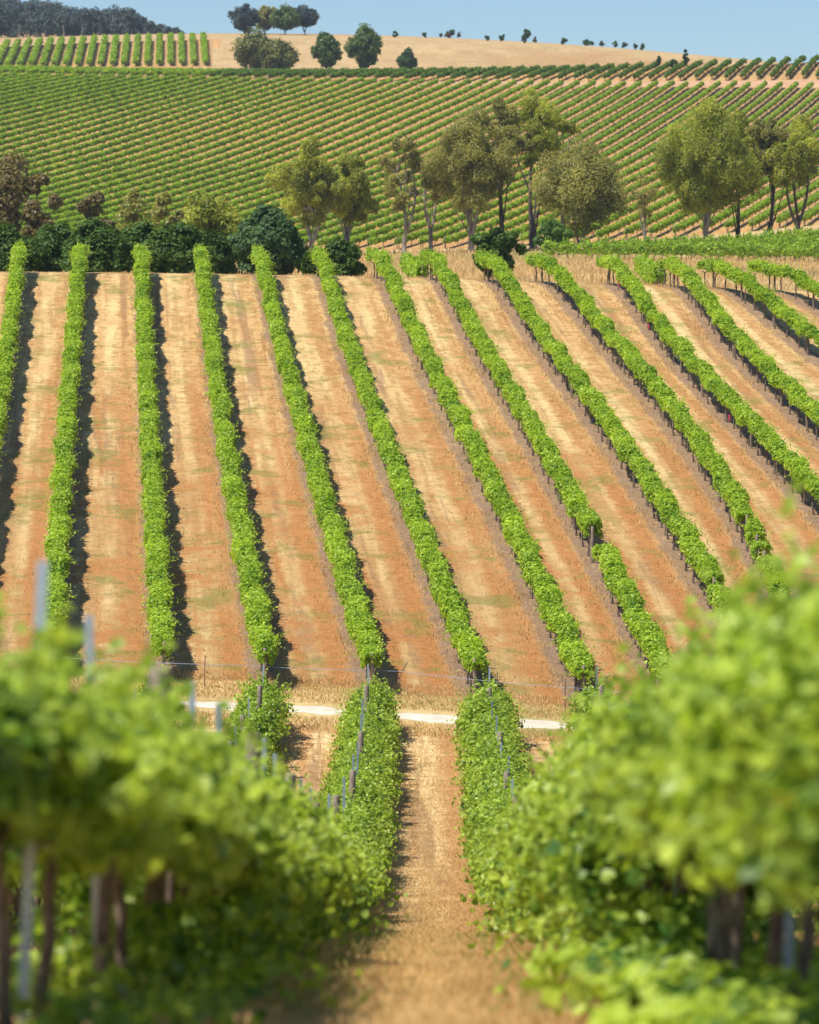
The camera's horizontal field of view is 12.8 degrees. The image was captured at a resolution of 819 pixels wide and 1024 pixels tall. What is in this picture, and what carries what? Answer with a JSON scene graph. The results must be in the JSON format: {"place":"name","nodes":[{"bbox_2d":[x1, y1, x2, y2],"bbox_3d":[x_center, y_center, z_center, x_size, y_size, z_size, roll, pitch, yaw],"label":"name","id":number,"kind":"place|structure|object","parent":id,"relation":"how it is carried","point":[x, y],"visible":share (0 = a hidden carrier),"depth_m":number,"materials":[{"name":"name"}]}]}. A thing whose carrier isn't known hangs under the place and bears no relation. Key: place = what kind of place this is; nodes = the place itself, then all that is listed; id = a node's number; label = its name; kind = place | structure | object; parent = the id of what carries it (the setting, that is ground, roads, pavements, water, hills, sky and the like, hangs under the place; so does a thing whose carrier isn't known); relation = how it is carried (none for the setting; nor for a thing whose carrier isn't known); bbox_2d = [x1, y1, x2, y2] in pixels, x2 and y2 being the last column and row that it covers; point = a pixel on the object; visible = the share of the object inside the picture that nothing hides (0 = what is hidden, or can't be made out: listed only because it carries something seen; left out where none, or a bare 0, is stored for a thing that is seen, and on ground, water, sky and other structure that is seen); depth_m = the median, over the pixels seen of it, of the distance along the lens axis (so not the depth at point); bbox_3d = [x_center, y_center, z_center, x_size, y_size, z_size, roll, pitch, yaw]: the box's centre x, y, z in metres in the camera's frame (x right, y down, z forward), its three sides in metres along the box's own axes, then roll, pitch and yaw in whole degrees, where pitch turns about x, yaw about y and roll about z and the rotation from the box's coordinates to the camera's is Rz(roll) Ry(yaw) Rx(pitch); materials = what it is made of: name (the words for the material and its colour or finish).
{"place":"outdoors","nodes":[
{"label":"outdoors","id":0,"kind":"place"},
{"bbox_2d":[185,701,574,729],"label":"track","id":1,"kind":"structure","parent":0,"point":[432,718],"depth_m":104.24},
{"bbox_2d":[0,31,818,1023],"bbox_3d":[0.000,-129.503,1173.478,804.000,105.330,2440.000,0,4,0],"label":"ground","id":2,"kind":"structure","parent":0,"point":[38,375],"depth_m":145.69,"materials":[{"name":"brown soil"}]},
{"bbox_2d":[0,238,30,475],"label":"vine row","id":3,"kind":"object","parent":2,"relation":"on","point":[9,333],"visible":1,"depth_m":165.36,"materials":[{"name":"green plant"}]},
{"bbox_2d":[0,148,31,235],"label":"tree","id":4,"kind":"object","parent":2,"relation":"on","point":[12,196],"visible":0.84,"depth_m":327.38,"materials":[{"name":"brown plant"}]},
{"bbox_2d":[0,221,50,271],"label":"hedge tree","id":5,"kind":"object","parent":2,"relation":"on","point":[38,253],"visible":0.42,"depth_m":210.60,"materials":[{"name":"green plant"}]},
{"bbox_2d":[21,172,63,238],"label":"tree","id":6,"kind":"object","parent":2,"relation":"on","point":[35,218],"visible":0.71,"depth_m":326.38,"materials":[{"name":"brown plant"}]},
{"bbox_2d":[30,221,74,271],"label":"hedge tree","id":7,"kind":"object","parent":2,"relation":"on","point":[53,238],"visible":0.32,"depth_m":213.15,"materials":[{"name":"green plant"}]},
{"bbox_2d":[33,239,93,661],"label":"vine row","id":8,"kind":"object","parent":2,"relation":"on","point":[60,531],"visible":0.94,"depth_m":139.48,"materials":[{"name":"green plant"}]},
{"bbox_2d":[0,74,142,110],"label":"vine row","id":9,"kind":"object","parent":2,"relation":"on","point":[49,96],"visible":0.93,"depth_m":614.31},
{"bbox_2d":[0,73,158,115],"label":"vine row","id":10,"kind":"object","parent":2,"relation":"on","point":[58,99],"visible":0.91,"depth_m":610.04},
{"bbox_2d":[0,74,176,120],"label":"vine row","id":11,"kind":"object","parent":2,"relation":"on","point":[33,110],"visible":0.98,"depth_m":605.26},
{"bbox_2d":[0,0,186,37],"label":"forest","id":12,"kind":"object","parent":2,"relation":"on","point":[40,18],"visible":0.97,"depth_m":1202.10,"materials":[{"name":"green plant"}]},
{"bbox_2d":[0,75,189,126],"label":"vine row","id":13,"kind":"object","parent":2,"relation":"on","point":[32,116],"visible":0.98,"depth_m":598.53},
{"bbox_2d":[75,191,115,228],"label":"tree","id":14,"kind":"object","parent":2,"relation":"on","point":[86,208],"visible":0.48,"depth_m":328.51,"materials":[{"name":"brown plant"}]},
{"bbox_2d":[60,216,133,272],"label":"hedge tree","id":15,"kind":"object","parent":2,"relation":"on","point":[110,248],"visible":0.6,"depth_m":210.26,"materials":[{"name":"green plant"}]},
{"bbox_2d":[0,75,205,133],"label":"vine row","id":16,"kind":"object","parent":2,"relation":"on","point":[185,81],"visible":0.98,"depth_m":594.82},
{"bbox_2d":[0,75,221,139],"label":"vine row","id":17,"kind":"object","parent":2,"relation":"on","point":[43,125],"visible":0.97,"depth_m":590.10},
{"bbox_2d":[0,75,237,145],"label":"vine row","id":18,"kind":"object","parent":2,"relation":"on","point":[47,129],"visible":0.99,"depth_m":583.53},
{"bbox_2d":[0,76,251,151],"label":"vine row","id":19,"kind":"object","parent":2,"relation":"on","point":[80,127],"visible":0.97,"depth_m":578.86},
{"bbox_2d":[0,77,266,158],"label":"vine row","id":20,"kind":"object","parent":2,"relation":"on","point":[75,134],"visible":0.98,"depth_m":575.24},
{"bbox_2d":[119,221,155,272],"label":"hedge tree","id":21,"kind":"object","parent":2,"relation":"on","point":[139,233],"visible":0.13,"depth_m":213.82,"materials":[{"name":"green plant"}]},
{"bbox_2d":[115,187,163,230],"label":"tree","id":22,"kind":"object","parent":2,"relation":"on","point":[131,215],"visible":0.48,"depth_m":330.59,"materials":[{"name":"green plant"}]},
{"bbox_2d":[0,76,284,162],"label":"vine row","id":23,"kind":"object","parent":2,"relation":"on","point":[107,132],"visible":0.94,"depth_m":574.36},
{"bbox_2d":[5,665,300,951],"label":"vine row","id":24,"kind":"object","parent":2,"relation":"on","point":[260,701],"visible":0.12,"depth_m":94.65,"materials":[{"name":"green plant"}]},
{"bbox_2d":[7,76,300,166],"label":"vine row","id":25,"kind":"object","parent":2,"relation":"on","point":[97,141],"visible":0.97,"depth_m":570.23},
{"bbox_2d":[129,242,184,665],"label":"vine row","id":26,"kind":"object","parent":2,"relation":"on","point":[160,598],"visible":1,"depth_m":134.11,"materials":[{"name":"green plant"}]},
{"bbox_2d":[22,77,313,172],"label":"vine row","id":27,"kind":"object","parent":2,"relation":"on","point":[110,144],"visible":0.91,"depth_m":564.50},
{"bbox_2d":[150,191,186,229],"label":"tree","id":28,"kind":"object","parent":2,"relation":"on","point":[163,200],"visible":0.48,"depth_m":328.72,"materials":[{"name":"green plant"}]},
{"bbox_2d":[21,77,330,176],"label":"vine row","id":29,"kind":"object","parent":2,"relation":"on","point":[133,143],"visible":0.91,"depth_m":559.71,"materials":[{"name":"plant"}]},
{"bbox_2d":[147,220,219,273],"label":"hedge tree","id":30,"kind":"object","parent":2,"relation":"on","point":[172,248],"visible":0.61,"depth_m":210.38,"materials":[{"name":"green plant"}]},
{"bbox_2d":[27,77,346,179],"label":"vine row","id":31,"kind":"object","parent":2,"relation":"on","point":[125,153],"visible":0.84,"depth_m":559.85,"materials":[{"name":"plant"}]},
{"bbox_2d":[20,77,365,191],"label":"vine row","id":32,"kind":"object","parent":2,"relation":"on","point":[132,158],"visible":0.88,"depth_m":553.84,"materials":[{"name":"plant"}]},
{"bbox_2d":[25,78,377,193],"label":"vine row","id":33,"kind":"object","parent":2,"relation":"on","point":[148,159],"visible":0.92,"depth_m":546.46,"materials":[{"name":"plant"}]},
{"bbox_2d":[0,561,409,1023],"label":"vine row","id":34,"kind":"object","parent":2,"relation":"on","point":[199,862],"visible":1,"depth_m":17.32,"materials":[{"name":"green plant"}]},
{"bbox_2d":[23,78,392,202],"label":"vine row","id":35,"kind":"object","parent":2,"relation":"on","point":[154,165],"visible":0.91,"depth_m":538.19,"materials":[{"name":"plant"}]},
{"bbox_2d":[182,190,244,237],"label":"tree","id":36,"kind":"object","parent":2,"relation":"on","point":[209,214],"visible":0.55,"depth_m":323.81,"materials":[{"name":"green plant"}]},
{"bbox_2d":[18,78,410,209],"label":"vine row","id":37,"kind":"object","parent":2,"relation":"on","point":[172,166],"visible":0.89,"depth_m":535.07,"materials":[{"name":"plant"}]},
{"bbox_2d":[198,229,239,273],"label":"hedge tree","id":38,"kind":"object","parent":2,"relation":"on","point":[224,251],"visible":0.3,"depth_m":213.79,"materials":[{"name":"green plant"}]},
{"bbox_2d":[18,78,424,215],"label":"vine row","id":39,"kind":"object","parent":2,"relation":"on","point":[213,160],"visible":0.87,"depth_m":536.40,"materials":[{"name":"plant"}]},
{"bbox_2d":[0,79,454,225],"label":"vine row","id":40,"kind":"object","parent":2,"relation":"on","point":[229,169],"visible":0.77,"depth_m":526.45,"materials":[{"name":"plant"}]},
{"bbox_2d":[191,243,284,681],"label":"vine row","id":41,"kind":"object","parent":2,"relation":"on","point":[262,639],"visible":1,"depth_m":132.51,"materials":[{"name":"green plant"}]},
{"bbox_2d":[43,79,438,214],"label":"vine row","id":42,"kind":"object","parent":2,"relation":"on","point":[224,163],"visible":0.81,"depth_m":533.04,"materials":[{"name":"plant"}]},
{"bbox_2d":[226,3,261,33],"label":"ridge tree","id":43,"kind":"object","parent":2,"relation":"on","point":[244,16],"visible":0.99,"depth_m":1060.40,"materials":[{"name":"green plant"}]},
{"bbox_2d":[19,78,471,231],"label":"vine row","id":44,"kind":"object","parent":2,"relation":"on","point":[259,166],"visible":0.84,"depth_m":523.27,"materials":[{"name":"plant"}]},
{"bbox_2d":[18,78,487,236],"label":"vine row","id":45,"kind":"object","parent":2,"relation":"on","point":[324,150],"visible":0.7,"depth_m":543.64,"materials":[{"name":"plant"}]},
{"bbox_2d":[229,23,276,69],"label":"ridge tree","id":46,"kind":"object","parent":2,"relation":"on","point":[247,49],"visible":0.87,"depth_m":896.14,"materials":[{"name":"green plant"}]},
{"bbox_2d":[227,203,311,274],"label":"round tree","id":47,"kind":"object","parent":2,"relation":"on","point":[275,233],"visible":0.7,"depth_m":230.24,"materials":[{"name":"green plant"}]},
{"bbox_2d":[257,38,299,69],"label":"ridge tree","id":48,"kind":"object","parent":2,"relation":"on","point":[278,53],"visible":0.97,"depth_m":891.33,"materials":[{"name":"green plant"}]},
{"bbox_2d":[69,79,500,231],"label":"vine row","id":49,"kind":"object","parent":2,"relation":"on","point":[333,155],"visible":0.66,"depth_m":553.86,"materials":[{"name":"plant"}]},
{"bbox_2d":[269,2,301,34],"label":"ridge tree","id":50,"kind":"object","parent":2,"relation":"on","point":[285,18],"visible":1,"depth_m":1055.59,"materials":[{"name":"green plant"}]},
{"bbox_2d":[2,662,578,741],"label":"verge grass","id":51,"kind":"structure","parent":2,"relation":"on","point":[300,679],"depth_m":106.62,"materials":[{"name":"plant"}]},
{"bbox_2d":[262,135,352,251],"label":"gum tree","id":52,"kind":"object","parent":2,"relation":"on","point":[303,189],"visible":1,"depth_m":383.51,"materials":[{"name":"green plant"}]},
{"bbox_2d":[116,79,516,229],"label":"vine row","id":53,"kind":"object","parent":2,"relation":"on","point":[360,152],"visible":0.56,"depth_m":560.36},
{"bbox_2d":[247,244,388,683],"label":"vine row","id":54,"kind":"object","parent":2,"relation":"on","point":[361,628],"visible":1,"depth_m":133.10,"materials":[{"name":"green plant"}]},
{"bbox_2d":[114,78,533,229],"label":"vine row","id":55,"kind":"object","parent":2,"relation":"on","point":[267,191],"visible":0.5,"depth_m":564.21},
{"bbox_2d":[310,31,342,67],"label":"ridge tree","id":56,"kind":"object","parent":2,"relation":"on","point":[326,50],"visible":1,"depth_m":897.16,"materials":[{"name":"green plant"}]},
{"bbox_2d":[324,238,366,276],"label":"round bush","id":57,"kind":"object","parent":2,"relation":"on","point":[345,255],"visible":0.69,"depth_m":208.78,"materials":[{"name":"green plant"}]},
{"bbox_2d":[323,151,379,241],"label":"gum tree","id":58,"kind":"object","parent":2,"relation":"on","point":[359,204],"visible":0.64,"depth_m":387.62,"materials":[{"name":"green plant"}]},
{"bbox_2d":[153,78,550,231],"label":"vine row","id":59,"kind":"object","parent":2,"relation":"on","point":[281,194],"visible":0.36,"depth_m":537.72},
{"bbox_2d":[343,23,383,68],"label":"ridge tree","id":60,"kind":"object","parent":2,"relation":"on","point":[364,46],"visible":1,"depth_m":897.01,"materials":[{"name":"green plant"}]},
{"bbox_2d":[150,929,600,1020],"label":"green grass","id":61,"kind":"structure","parent":2,"relation":"on","point":[328,992],"depth_m":23.10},
{"bbox_2d":[139,727,634,1023],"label":"dry grass","id":62,"kind":"structure","parent":2,"relation":"on","point":[421,946],"depth_m":28.23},
{"bbox_2d":[307,242,491,695],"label":"vine row","id":63,"kind":"object","parent":2,"relation":"on","point":[467,643],"visible":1,"depth_m":132.75,"materials":[{"name":"green plant"}]},
{"bbox_2d":[239,79,563,217],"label":"vine row","id":64,"kind":"object","parent":2,"relation":"on","point":[424,149],"visible":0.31,"depth_m":541.46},
{"bbox_2d":[377,131,437,252],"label":"gum tree","id":65,"kind":"object","parent":2,"relation":"on","point":[386,163],"visible":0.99,"depth_m":386.03,"materials":[{"name":"green plant"}]},
{"bbox_2d":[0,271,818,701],"bbox_3d":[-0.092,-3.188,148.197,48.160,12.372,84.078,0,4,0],"label":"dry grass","id":66,"kind":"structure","parent":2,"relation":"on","point":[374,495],"depth_m":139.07,"materials":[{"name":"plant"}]},
{"bbox_2d":[13,722,818,969],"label":"dry grass","id":67,"kind":"structure","parent":2,"relation":"on","point":[33,946],"depth_m":97.51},
{"bbox_2d":[295,80,626,230],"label":"vine row","id":68,"kind":"object","parent":2,"relation":"on","point":[565,116],"visible":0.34,"depth_m":601.30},
{"bbox_2d":[298,80,641,237],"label":"vine row","id":69,"kind":"object","parent":2,"relation":"on","point":[388,203],"visible":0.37,"depth_m":590.55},
{"bbox_2d":[419,103,523,252],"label":"gum tree","id":70,"kind":"object","parent":2,"relation":"on","point":[468,162],"visible":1,"depth_m":382.34,"materials":[{"name":"green plant"}]},
{"bbox_2d":[302,80,658,245],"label":"vine row","id":71,"kind":"object","parent":2,"relation":"on","point":[335,230],"visible":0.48,"depth_m":526.93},
{"bbox_2d":[363,242,602,694],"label":"vine row","id":72,"kind":"object","parent":2,"relation":"on","point":[560,621],"visible":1,"depth_m":133.12,"materials":[{"name":"green plant"}]},
{"bbox_2d":[316,80,674,246],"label":"vine row","id":73,"kind":"object","parent":2,"relation":"on","point":[378,223],"visible":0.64,"depth_m":465.95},
{"bbox_2d":[469,226,526,277],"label":"spiky shrub","id":74,"kind":"object","parent":2,"relation":"on","point":[500,241],"visible":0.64,"depth_m":234.77,"materials":[{"name":"green plant"}]},
{"bbox_2d":[478,97,534,230],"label":"gum tree","id":75,"kind":"object","parent":2,"relation":"on","point":[507,117],"visible":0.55,"depth_m":387.25,"materials":[{"name":"green plant"}]},
{"bbox_2d":[349,81,688,245],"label":"vine row","id":76,"kind":"object","parent":2,"relation":"on","point":[391,227],"visible":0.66,"depth_m":502.60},
{"bbox_2d":[235,227,818,290],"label":"tall dry grass","id":77,"kind":"structure","parent":2,"relation":"on","point":[578,266],"depth_m":276.34,"materials":[{"name":"plant"}]},
{"bbox_2d":[367,81,703,246],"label":"vine row","id":78,"kind":"object","parent":2,"relation":"on","point":[385,237],"visible":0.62,"depth_m":487.60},
{"bbox_2d":[516,86,564,248],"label":"gum tree","id":79,"kind":"object","parent":2,"relation":"on","point":[539,135],"visible":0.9,"depth_m":391.39,"materials":[{"name":"green plant"}]},
{"bbox_2d":[418,245,676,683],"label":"vine row","id":80,"kind":"object","parent":2,"relation":"on","point":[645,631],"visible":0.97,"depth_m":136.13,"materials":[{"name":"green plant"}]},
{"bbox_2d":[533,218,573,250],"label":"bush","id":81,"kind":"object","parent":2,"relation":"on","point":[555,230],"visible":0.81,"depth_m":370.14,"materials":[{"name":"green plant"}]},
{"bbox_2d":[393,80,720,248],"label":"vine row","id":82,"kind":"object","parent":2,"relation":"on","point":[416,235],"visible":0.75,"depth_m":536.98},
{"bbox_2d":[418,80,736,248],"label":"vine row","id":83,"kind":"object","parent":2,"relation":"on","point":[451,230],"visible":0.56,"depth_m":460.89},
{"bbox_2d":[527,135,636,244],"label":"gum tree","id":84,"kind":"object","parent":2,"relation":"on","point":[580,188],"visible":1,"depth_m":376.67,"materials":[{"name":"green plant"}]},
{"bbox_2d":[441,82,750,248],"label":"vine row","id":85,"kind":"object","parent":2,"relation":"on","point":[492,222],"visible":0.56,"depth_m":447.34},
{"bbox_2d":[474,248,745,642],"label":"vine row","id":86,"kind":"object","parent":2,"relation":"on","point":[697,556],"visible":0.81,"depth_m":142.77,"materials":[{"name":"green plant"}]},
{"bbox_2d":[474,80,767,246],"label":"vine row","id":87,"kind":"object","parent":2,"relation":"on","point":[518,221],"visible":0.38,"depth_m":511.24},
{"bbox_2d":[445,480,818,1023],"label":"vine row","id":88,"kind":"object","parent":2,"relation":"on","point":[613,845],"visible":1,"depth_m":16.61,"materials":[{"name":"green plant"}]},
{"bbox_2d":[507,82,782,233],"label":"vine row","id":89,"kind":"object","parent":2,"relation":"on","point":[522,228],"visible":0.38,"depth_m":502.21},
{"bbox_2d":[632,253,669,284],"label":"vine row","id":90,"kind":"object","parent":2,"relation":"on","point":[647,270],"visible":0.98,"depth_m":220.16,"materials":[{"name":"green plant"}]},
{"bbox_2d":[519,81,798,243],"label":"vine row","id":91,"kind":"object","parent":2,"relation":"on","point":[756,115],"visible":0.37,"depth_m":595.87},
{"bbox_2d":[521,250,803,631],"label":"vine row","id":92,"kind":"object","parent":2,"relation":"on","point":[735,495],"visible":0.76,"depth_m":148.51,"materials":[{"name":"green plant"}]},
{"bbox_2d":[541,235,818,262],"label":"vine row","id":93,"kind":"object","parent":2,"relation":"on","point":[711,249],"visible":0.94,"depth_m":343.80,"materials":[{"name":"green plant"}]},
{"bbox_2d":[555,666,818,937],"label":"vine row","id":94,"kind":"object","parent":2,"relation":"on","point":[587,694],"visible":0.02,"depth_m":99.46,"materials":[{"name":"green plant"}]},
{"bbox_2d":[566,235,818,260],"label":"vine row","id":95,"kind":"object","parent":2,"relation":"on","point":[717,246],"visible":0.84,"depth_m":346.84,"materials":[{"name":"green plant"}]},
{"bbox_2d":[573,89,818,241],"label":"vine row","id":96,"kind":"object","parent":2,"relation":"on","point":[783,120],"visible":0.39,"depth_m":464.15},
{"bbox_2d":[595,103,818,240],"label":"vine row","id":97,"kind":"object","parent":2,"relation":"on","point":[624,222],"visible":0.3,"depth_m":427.32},
{"bbox_2d":[596,249,818,514],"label":"vine row","id":98,"kind":"object","parent":2,"relation":"on","point":[773,443],"visible":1,"depth_m":155.52,"materials":[{"name":"green plant"}]},
{"bbox_2d":[652,95,766,238],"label":"gum tree","id":99,"kind":"object","parent":2,"relation":"on","point":[706,160],"visible":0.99,"depth_m":380.05,"materials":[{"name":"green plant"}]},
{"bbox_2d":[654,253,818,439],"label":"vine row","id":100,"kind":"object","parent":2,"relation":"on","point":[793,389],"visible":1,"depth_m":165.73,"materials":[{"name":"green plant"}]},
{"bbox_2d":[728,108,764,237],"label":"gum tree","id":101,"kind":"object","parent":2,"relation":"on","point":[740,119],"visible":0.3,"depth_m":385.77,"materials":[{"name":"green plant"}]},
{"bbox_2d":[696,253,818,354],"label":"vine row","id":102,"kind":"object","parent":2,"relation":"on","point":[778,307],"visible":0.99,"depth_m":176.10,"materials":[{"name":"green plant"}]},
{"bbox_2d":[744,117,792,230],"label":"gum tree","id":103,"kind":"object","parent":2,"relation":"on","point":[765,131],"visible":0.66,"depth_m":384.98,"materials":[{"name":"green plant"}]},
{"bbox_2d":[745,256,818,309],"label":"vine row","id":104,"kind":"object","parent":2,"relation":"on","point":[800,278],"visible":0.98,"depth_m":182.20,"materials":[{"name":"green plant"}]},
{"bbox_2d":[762,112,818,234],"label":"gum tree","id":105,"kind":"object","parent":2,"relation":"on","point":[802,152],"visible":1,"depth_m":383.10,"materials":[{"name":"green plant"}]},
{"bbox_2d":[17,0,818,62],"label":"sky","id":106,"kind":"structure","parent":0,"point":[739,29],"materials":[{"name":"blue"}]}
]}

